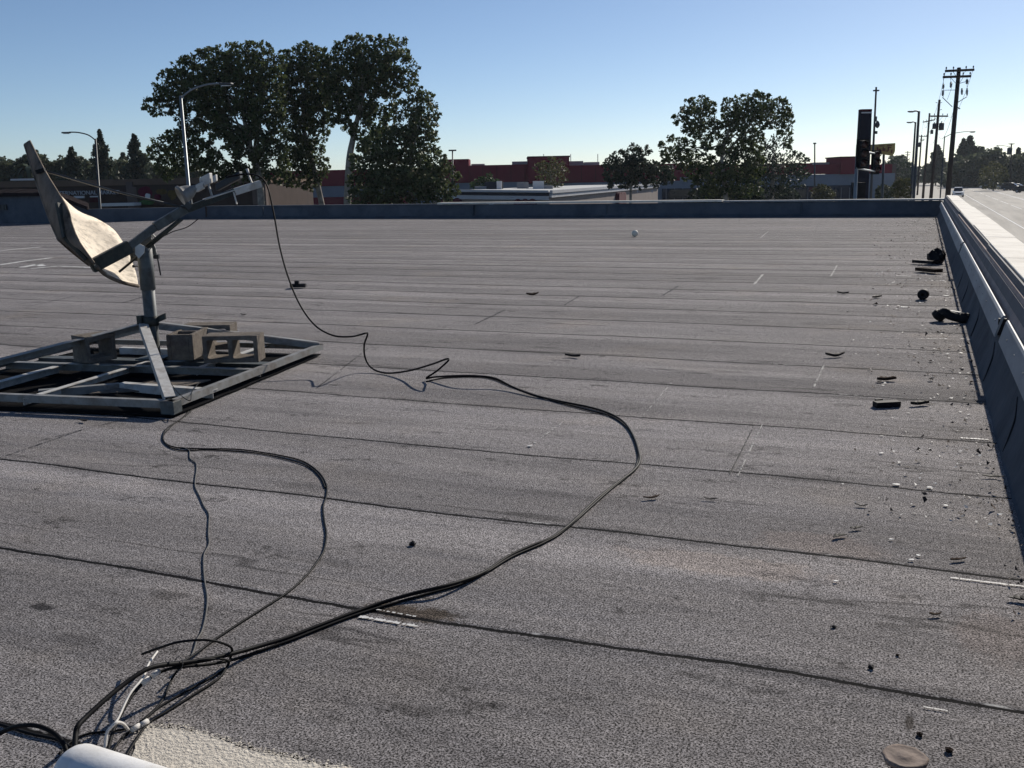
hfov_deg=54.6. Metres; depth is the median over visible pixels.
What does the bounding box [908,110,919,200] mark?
street lamp
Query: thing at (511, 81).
sky
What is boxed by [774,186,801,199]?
shrub
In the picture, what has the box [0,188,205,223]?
parapet wall
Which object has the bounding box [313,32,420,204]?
sycamore tree
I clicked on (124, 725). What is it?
cable
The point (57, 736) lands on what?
cable
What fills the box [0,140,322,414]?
satellite dish
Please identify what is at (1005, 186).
parked car
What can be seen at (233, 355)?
concrete block
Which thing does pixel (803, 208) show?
parapet wall
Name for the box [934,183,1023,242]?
road
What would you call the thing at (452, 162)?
lot lamp
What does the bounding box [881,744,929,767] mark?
roof vent
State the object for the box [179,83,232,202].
street lamp
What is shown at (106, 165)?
conifer tree
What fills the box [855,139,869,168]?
traffic signal
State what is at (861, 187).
signal cabinet
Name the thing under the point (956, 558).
debris scrap
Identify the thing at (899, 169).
bushy tree
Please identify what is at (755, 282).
pale seam edges
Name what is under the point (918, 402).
debris scrap
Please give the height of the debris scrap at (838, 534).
0.015 m
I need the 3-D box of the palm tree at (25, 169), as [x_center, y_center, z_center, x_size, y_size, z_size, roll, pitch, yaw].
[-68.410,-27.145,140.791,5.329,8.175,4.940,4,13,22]
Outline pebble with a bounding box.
[945,747,953,752]
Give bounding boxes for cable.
[0,723,67,751]
[0,723,71,748]
[58,658,229,754]
[72,173,640,746]
[103,721,129,747]
[106,377,638,749]
[106,651,157,747]
[112,669,178,750]
[125,639,233,754]
[162,409,327,659]
[162,410,325,487]
[167,372,199,400]
[184,447,209,654]
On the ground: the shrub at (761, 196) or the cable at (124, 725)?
the shrub at (761, 196)
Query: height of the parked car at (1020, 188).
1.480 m
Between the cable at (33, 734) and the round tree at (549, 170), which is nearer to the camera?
the cable at (33, 734)
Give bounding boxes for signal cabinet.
[851,182,865,198]
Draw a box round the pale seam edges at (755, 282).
[528,232,837,474]
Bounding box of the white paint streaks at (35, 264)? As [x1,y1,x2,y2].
[0,248,89,268]
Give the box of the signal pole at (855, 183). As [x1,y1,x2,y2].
[853,152,875,198]
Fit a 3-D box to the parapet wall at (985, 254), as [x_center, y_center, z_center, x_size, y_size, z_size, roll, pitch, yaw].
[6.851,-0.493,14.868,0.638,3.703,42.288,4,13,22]
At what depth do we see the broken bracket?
16.35 m
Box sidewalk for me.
[915,182,942,200]
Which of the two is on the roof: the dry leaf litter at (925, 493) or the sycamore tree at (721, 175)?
the dry leaf litter at (925, 493)
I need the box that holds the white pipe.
[54,743,166,767]
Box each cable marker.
[130,719,149,732]
[141,669,160,685]
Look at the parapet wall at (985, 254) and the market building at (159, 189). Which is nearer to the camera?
the parapet wall at (985, 254)
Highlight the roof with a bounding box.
[0,217,1023,767]
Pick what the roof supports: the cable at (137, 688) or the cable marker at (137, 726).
the cable at (137, 688)
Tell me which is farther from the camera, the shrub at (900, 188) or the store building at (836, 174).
the store building at (836, 174)
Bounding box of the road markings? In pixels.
[952,187,1023,228]
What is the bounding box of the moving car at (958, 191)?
[952,187,964,196]
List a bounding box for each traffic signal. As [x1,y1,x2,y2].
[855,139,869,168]
[870,150,881,173]
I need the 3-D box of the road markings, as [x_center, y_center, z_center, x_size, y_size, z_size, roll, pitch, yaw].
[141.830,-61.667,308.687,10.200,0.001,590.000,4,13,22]
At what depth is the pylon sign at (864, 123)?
60.06 m
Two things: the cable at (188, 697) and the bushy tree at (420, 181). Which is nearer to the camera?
the cable at (188, 697)
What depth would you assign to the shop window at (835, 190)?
164.55 m
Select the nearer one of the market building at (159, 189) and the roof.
the roof
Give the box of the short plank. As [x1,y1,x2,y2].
[915,267,942,272]
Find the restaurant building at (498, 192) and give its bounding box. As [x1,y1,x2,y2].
[433,181,659,204]
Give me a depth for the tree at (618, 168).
95.63 m
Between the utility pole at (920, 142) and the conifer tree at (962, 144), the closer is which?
the utility pole at (920, 142)
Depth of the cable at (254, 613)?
4.18 m
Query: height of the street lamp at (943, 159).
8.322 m
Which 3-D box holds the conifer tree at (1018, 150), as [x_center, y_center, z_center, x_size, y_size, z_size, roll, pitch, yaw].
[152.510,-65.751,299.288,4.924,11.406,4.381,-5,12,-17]
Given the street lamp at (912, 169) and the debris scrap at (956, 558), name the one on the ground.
the street lamp at (912, 169)
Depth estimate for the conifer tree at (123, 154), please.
198.67 m
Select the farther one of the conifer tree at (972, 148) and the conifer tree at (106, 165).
the conifer tree at (972, 148)
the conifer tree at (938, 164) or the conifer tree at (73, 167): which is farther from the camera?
the conifer tree at (938, 164)
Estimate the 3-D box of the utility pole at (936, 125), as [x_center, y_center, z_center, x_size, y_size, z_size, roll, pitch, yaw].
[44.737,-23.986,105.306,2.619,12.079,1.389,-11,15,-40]
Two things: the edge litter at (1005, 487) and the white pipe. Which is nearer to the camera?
the white pipe
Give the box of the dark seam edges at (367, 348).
[0,286,751,473]
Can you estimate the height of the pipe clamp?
0.095 m
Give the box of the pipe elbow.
[932,308,969,322]
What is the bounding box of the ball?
[632,230,637,236]
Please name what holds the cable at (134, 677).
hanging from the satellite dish
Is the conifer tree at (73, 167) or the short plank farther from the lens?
the conifer tree at (73, 167)
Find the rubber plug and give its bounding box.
[917,289,929,299]
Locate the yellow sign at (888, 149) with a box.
[870,143,894,198]
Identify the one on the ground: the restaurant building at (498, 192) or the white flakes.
the restaurant building at (498, 192)
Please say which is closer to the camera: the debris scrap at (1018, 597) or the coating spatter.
the coating spatter
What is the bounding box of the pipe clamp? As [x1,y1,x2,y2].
[290,281,306,287]
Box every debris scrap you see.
[565,353,579,356]
[643,494,659,497]
[825,351,844,356]
[833,533,846,536]
[877,376,895,380]
[910,400,928,404]
[950,557,965,559]
[982,474,1003,476]
[1007,595,1023,599]
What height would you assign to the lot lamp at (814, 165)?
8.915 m
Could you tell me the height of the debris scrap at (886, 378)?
0.033 m
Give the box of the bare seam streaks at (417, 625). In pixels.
[359,275,1023,710]
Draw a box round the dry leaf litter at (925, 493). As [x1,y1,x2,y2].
[847,217,996,514]
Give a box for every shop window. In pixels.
[669,189,688,197]
[761,189,774,197]
[793,189,805,197]
[825,189,836,197]
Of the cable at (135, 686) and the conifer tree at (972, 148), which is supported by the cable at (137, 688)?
the cable at (135, 686)
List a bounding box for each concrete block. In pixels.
[71,331,116,363]
[166,327,207,359]
[183,321,236,349]
[202,332,264,362]
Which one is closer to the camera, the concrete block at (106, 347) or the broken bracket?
the concrete block at (106, 347)
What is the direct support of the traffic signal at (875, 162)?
attached to the signal pole at (855, 183)
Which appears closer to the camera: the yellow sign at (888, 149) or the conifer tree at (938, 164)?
the yellow sign at (888, 149)
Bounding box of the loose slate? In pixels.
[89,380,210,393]
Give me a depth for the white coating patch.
2.67 m
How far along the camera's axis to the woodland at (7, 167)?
162.29 m
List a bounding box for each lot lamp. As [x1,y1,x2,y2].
[449,150,455,189]
[813,143,815,199]
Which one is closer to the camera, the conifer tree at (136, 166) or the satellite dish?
the satellite dish
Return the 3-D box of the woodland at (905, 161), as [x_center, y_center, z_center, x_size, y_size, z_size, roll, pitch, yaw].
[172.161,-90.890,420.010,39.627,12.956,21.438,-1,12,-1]
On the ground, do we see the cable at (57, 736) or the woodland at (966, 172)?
the woodland at (966, 172)
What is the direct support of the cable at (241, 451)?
on the roof
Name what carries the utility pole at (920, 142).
on the ground
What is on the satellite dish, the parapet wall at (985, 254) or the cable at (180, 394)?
the cable at (180, 394)
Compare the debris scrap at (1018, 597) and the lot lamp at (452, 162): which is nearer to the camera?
the debris scrap at (1018, 597)
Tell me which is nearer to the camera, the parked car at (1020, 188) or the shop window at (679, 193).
the shop window at (679, 193)
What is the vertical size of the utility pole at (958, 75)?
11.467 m
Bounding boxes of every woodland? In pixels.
[0,149,268,181]
[881,155,947,182]
[943,146,1023,187]
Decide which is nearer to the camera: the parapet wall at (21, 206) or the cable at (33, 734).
the cable at (33, 734)
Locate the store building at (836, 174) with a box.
[270,154,895,204]
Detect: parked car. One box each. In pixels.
[1001,183,1018,189]
[1013,185,1023,192]
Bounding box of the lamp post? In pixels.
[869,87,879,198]
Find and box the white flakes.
[821,217,1002,524]
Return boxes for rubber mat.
[0,347,320,417]
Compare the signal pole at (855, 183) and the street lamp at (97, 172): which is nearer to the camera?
the signal pole at (855, 183)
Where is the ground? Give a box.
[894,183,916,198]
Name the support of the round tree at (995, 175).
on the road
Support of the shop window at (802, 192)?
in the store building at (836, 174)
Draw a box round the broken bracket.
[912,248,945,263]
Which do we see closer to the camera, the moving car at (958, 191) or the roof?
the roof
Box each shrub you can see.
[469,172,499,189]
[686,185,766,202]
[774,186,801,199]
[810,184,835,201]
[875,183,894,198]
[891,177,911,198]
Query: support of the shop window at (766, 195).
in the store building at (836, 174)
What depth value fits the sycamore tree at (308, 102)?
78.36 m
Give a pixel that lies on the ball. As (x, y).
(634, 233)
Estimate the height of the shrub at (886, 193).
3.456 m
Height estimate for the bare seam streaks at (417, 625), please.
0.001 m
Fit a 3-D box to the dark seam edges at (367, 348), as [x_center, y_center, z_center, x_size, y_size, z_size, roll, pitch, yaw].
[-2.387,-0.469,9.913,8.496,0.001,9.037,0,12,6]
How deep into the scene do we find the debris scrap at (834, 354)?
8.24 m
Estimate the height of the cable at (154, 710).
0.074 m
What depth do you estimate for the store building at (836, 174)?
164.82 m
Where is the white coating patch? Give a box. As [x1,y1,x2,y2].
[132,725,352,767]
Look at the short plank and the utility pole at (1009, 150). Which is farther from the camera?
the utility pole at (1009, 150)
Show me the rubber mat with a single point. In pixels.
(59, 379)
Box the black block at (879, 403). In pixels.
[872,398,900,407]
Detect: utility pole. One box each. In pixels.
[916,135,926,194]
[921,113,934,200]
[929,100,947,200]
[941,66,974,195]
[996,143,1011,182]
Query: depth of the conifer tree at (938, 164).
327.75 m
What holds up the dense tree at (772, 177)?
on the ground
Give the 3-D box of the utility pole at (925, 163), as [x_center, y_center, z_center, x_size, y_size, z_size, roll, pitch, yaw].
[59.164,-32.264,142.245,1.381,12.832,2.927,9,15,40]
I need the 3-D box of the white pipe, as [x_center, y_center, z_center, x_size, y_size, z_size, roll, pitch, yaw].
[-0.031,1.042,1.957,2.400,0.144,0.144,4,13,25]
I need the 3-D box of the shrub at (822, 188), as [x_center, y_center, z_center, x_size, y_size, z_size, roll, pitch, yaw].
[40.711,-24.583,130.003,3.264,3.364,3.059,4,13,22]
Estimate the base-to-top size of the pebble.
0.014 m
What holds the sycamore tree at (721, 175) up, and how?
on the ground
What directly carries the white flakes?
on the roof
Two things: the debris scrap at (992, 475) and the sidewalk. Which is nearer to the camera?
the debris scrap at (992, 475)
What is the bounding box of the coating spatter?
[132,719,349,767]
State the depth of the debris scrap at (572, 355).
8.47 m
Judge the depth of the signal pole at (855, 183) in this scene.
40.32 m
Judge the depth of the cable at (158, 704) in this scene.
2.91 m
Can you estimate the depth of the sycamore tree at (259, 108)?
73.43 m
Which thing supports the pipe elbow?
on the roof
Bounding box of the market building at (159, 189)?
[0,177,313,216]
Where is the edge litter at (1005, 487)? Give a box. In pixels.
[935,217,1023,615]
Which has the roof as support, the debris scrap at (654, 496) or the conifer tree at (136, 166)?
the debris scrap at (654, 496)
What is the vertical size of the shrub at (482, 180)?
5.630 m
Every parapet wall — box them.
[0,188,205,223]
[205,198,943,218]
[937,195,1023,536]
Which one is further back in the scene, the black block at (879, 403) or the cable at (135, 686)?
the black block at (879, 403)
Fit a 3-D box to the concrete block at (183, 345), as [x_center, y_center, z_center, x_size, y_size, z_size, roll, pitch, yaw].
[-2.687,-0.338,8.245,0.215,0.210,0.420,-1,12,1]
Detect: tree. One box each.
[11,164,33,180]
[54,146,88,180]
[86,129,119,179]
[118,133,154,178]
[118,152,126,159]
[141,39,293,204]
[271,40,341,204]
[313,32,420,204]
[345,83,461,204]
[532,156,569,187]
[600,142,676,199]
[657,89,794,202]
[745,133,812,199]
[888,155,913,182]
[917,144,946,184]
[934,137,966,185]
[937,135,984,186]
[978,160,1010,190]
[1016,147,1021,156]
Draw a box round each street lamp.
[61,132,100,208]
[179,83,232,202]
[907,121,915,198]
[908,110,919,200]
[939,131,974,200]
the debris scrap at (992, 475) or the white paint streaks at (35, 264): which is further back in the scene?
the white paint streaks at (35, 264)
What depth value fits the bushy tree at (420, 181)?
69.43 m
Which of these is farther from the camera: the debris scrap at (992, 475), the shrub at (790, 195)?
the shrub at (790, 195)
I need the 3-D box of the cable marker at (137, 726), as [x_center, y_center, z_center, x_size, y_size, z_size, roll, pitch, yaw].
[-1.050,0.963,2.798,0.018,0.015,0.053,5,13,28]
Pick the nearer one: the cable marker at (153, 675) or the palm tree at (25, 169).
the cable marker at (153, 675)
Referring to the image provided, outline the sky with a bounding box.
[0,0,1023,171]
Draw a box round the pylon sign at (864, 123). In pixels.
[857,109,871,198]
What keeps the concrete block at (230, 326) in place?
on the satellite dish
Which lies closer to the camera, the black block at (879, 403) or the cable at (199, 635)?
the cable at (199, 635)

